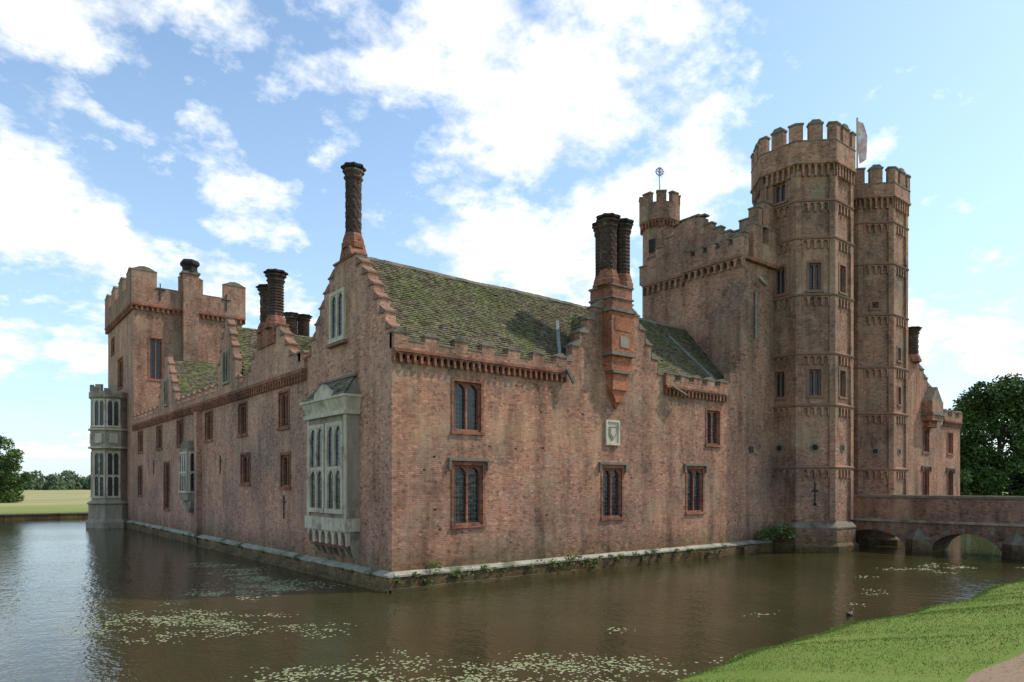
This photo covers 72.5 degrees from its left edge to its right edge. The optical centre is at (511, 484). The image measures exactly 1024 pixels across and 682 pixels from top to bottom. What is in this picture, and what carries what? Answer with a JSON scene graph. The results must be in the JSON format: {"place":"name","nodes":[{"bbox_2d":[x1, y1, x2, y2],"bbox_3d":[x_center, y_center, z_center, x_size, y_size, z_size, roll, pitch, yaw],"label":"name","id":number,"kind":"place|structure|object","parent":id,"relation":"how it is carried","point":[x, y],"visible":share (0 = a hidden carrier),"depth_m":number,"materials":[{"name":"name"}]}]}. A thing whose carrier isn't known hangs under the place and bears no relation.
{"place":"outdoors","nodes":[
{"label":"outdoors","id":0,"kind":"place"},
{"bbox_2d":[126,162,403,593],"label":"range walls","id":1,"kind":"structure","parent":0,"point":[264,512],"depth_m":33.60,"materials":[{"name":"brown brick"}]},
{"bbox_2d":[137,287,347,510],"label":"range windows","id":2,"kind":"structure","parent":1,"relation":"in","point":[337,317],"depth_m":38.14,"materials":[{"name":"black glass"}]},
{"bbox_2d":[173,312,312,397],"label":"range roof","id":3,"kind":"structure","parent":1,"relation":"on","point":[193,376],"depth_m":45.15,"materials":[{"name":"green tile"}]},
{"bbox_2d":[299,373,361,558],"bbox_3d":[-7.345,-0.720,28.097,0.770,7.140,4.260,0,0,-39],"label":"stone oriel bay","id":4,"kind":"object","parent":1,"relation":"attached to","point":[331,408],"visible":1,"depth_m":27.38,"materials":[{"name":"stone"}]},
{"bbox_2d":[0,518,1023,681],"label":"moat water","id":5,"kind":"structure","parent":0,"point":[65,574],"depth_m":20.94,"materials":[{"name":"brown liquid"}]},
{"bbox_2d":[46,562,1022,681],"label":"floating lily pads","id":6,"kind":"object","parent":5,"relation":"on","point":[382,668],"visible":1,"depth_m":15.52,"materials":[{"name":"green plant"}]},
{"bbox_2d":[846,608,852,615],"bbox_3d":[9.829,3.711,20.304,0.411,0.232,0.160,0,0,-39],"label":"duck","id":7,"kind":"object","parent":5,"relation":"on","point":[849,613],"visible":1,"depth_m":20.20},
{"bbox_2d":[0,487,1023,681],"bbox_3d":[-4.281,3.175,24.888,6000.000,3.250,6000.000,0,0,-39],"label":"ground","id":8,"kind":"structure","parent":0,"point":[49,501],"depth_m":11.61,"materials":[{"name":"green plant"}]},
{"bbox_2d":[0,435,33,502],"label":"broadleaf tree","id":9,"kind":"object","parent":8,"relation":"on","point":[9,483],"visible":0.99,"depth_m":108.95,"materials":[{"name":"green plant"}]},
{"bbox_2d":[0,512,87,519],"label":"moat retaining wall","id":10,"kind":"structure","parent":8,"relation":"on","point":[38,516],"depth_m":76.50,"materials":[{"name":"brick"}]},
{"bbox_2d":[0,469,90,489],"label":"distant tree line","id":11,"kind":"object","parent":8,"relation":"on","point":[71,480],"visible":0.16,"depth_m":344.45,"materials":[{"name":"green plant"}]},
{"bbox_2d":[86,259,245,527],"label":"corner tower","id":12,"kind":"structure","parent":8,"relation":"on","point":[149,324],"depth_m":61.68,"materials":[{"name":"brick"}]},
{"bbox_2d":[387,212,772,592],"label":"range walls","id":13,"kind":"structure","parent":8,"relation":"on","point":[559,427],"depth_m":30.39,"materials":[{"name":"brown brick"}]},
{"bbox_2d":[130,519,798,582],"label":"wall foot plants","id":14,"kind":"object","parent":13,"relation":"attached to","point":[762,535],"depth_m":33.03,"materials":[{"name":"green plant"}]},
{"bbox_2d":[366,257,723,381],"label":"range roof","id":15,"kind":"structure","parent":13,"relation":"on","point":[446,308],"depth_m":30.65,"materials":[{"name":"green tile"}]},
{"bbox_2d":[448,377,721,528],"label":"range windows","id":16,"kind":"structure","parent":13,"relation":"in","point":[467,406],"depth_m":27.39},
{"bbox_2d":[639,119,910,552],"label":"gatehouse walls","id":17,"kind":"structure","parent":8,"relation":"on","point":[813,466],"depth_m":39.98,"materials":[{"name":"brown brick"}]},
{"bbox_2d":[655,167,663,189],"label":"weather vane","id":18,"kind":"object","parent":17,"relation":"on","point":[659,171],"visible":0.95,"depth_m":45.32,"materials":[{"name":"metal"}]},
{"bbox_2d":[649,179,902,406],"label":"gatehouse windows","id":19,"kind":"structure","parent":17,"relation":"in","point":[812,286],"depth_m":40.00,"materials":[{"name":"black glass"}]},
{"bbox_2d":[856,117,866,167],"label":"flag on pole","id":20,"kind":"object","parent":17,"relation":"attached to","point":[861,143],"visible":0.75,"depth_m":46.86,"materials":[{"name":"fabric"}]},
{"bbox_2d":[672,577,1023,681],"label":"lawn grass","id":21,"kind":"structure","parent":8,"relation":"on","point":[917,612],"depth_m":13.05,"materials":[{"name":"green plant"}]},
{"bbox_2d":[908,326,962,494],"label":"wing","id":22,"kind":"structure","parent":8,"relation":"on","point":[934,426],"depth_m":53.68,"materials":[{"name":"brown brick"}]},
{"bbox_2d":[851,494,1023,559],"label":"brick bridge","id":23,"kind":"structure","parent":8,"relation":"on","point":[925,523],"depth_m":38.60,"materials":[{"name":"brick"}]},
{"bbox_2d":[960,435,1002,495],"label":"broadleaf tree","id":24,"kind":"object","parent":8,"relation":"on","point":[968,487],"visible":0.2,"depth_m":90.84,"materials":[{"name":"green plant"}]},
{"bbox_2d":[948,372,1023,495],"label":"broadleaf tree","id":25,"kind":"object","parent":8,"relation":"on","point":[982,409],"visible":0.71,"depth_m":91.55,"materials":[{"name":"green plant"}]},
{"bbox_2d":[964,653,1023,681],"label":"gravel path","id":26,"kind":"structure","parent":8,"relation":"on","point":[1011,670],"depth_m":8.72,"materials":[{"name":"beige gravel"}]},
{"bbox_2d":[0,0,1023,480],"label":"sky","id":27,"kind":"structure","parent":0,"point":[490,138],"materials":[{"name":"blue"}]}
]}

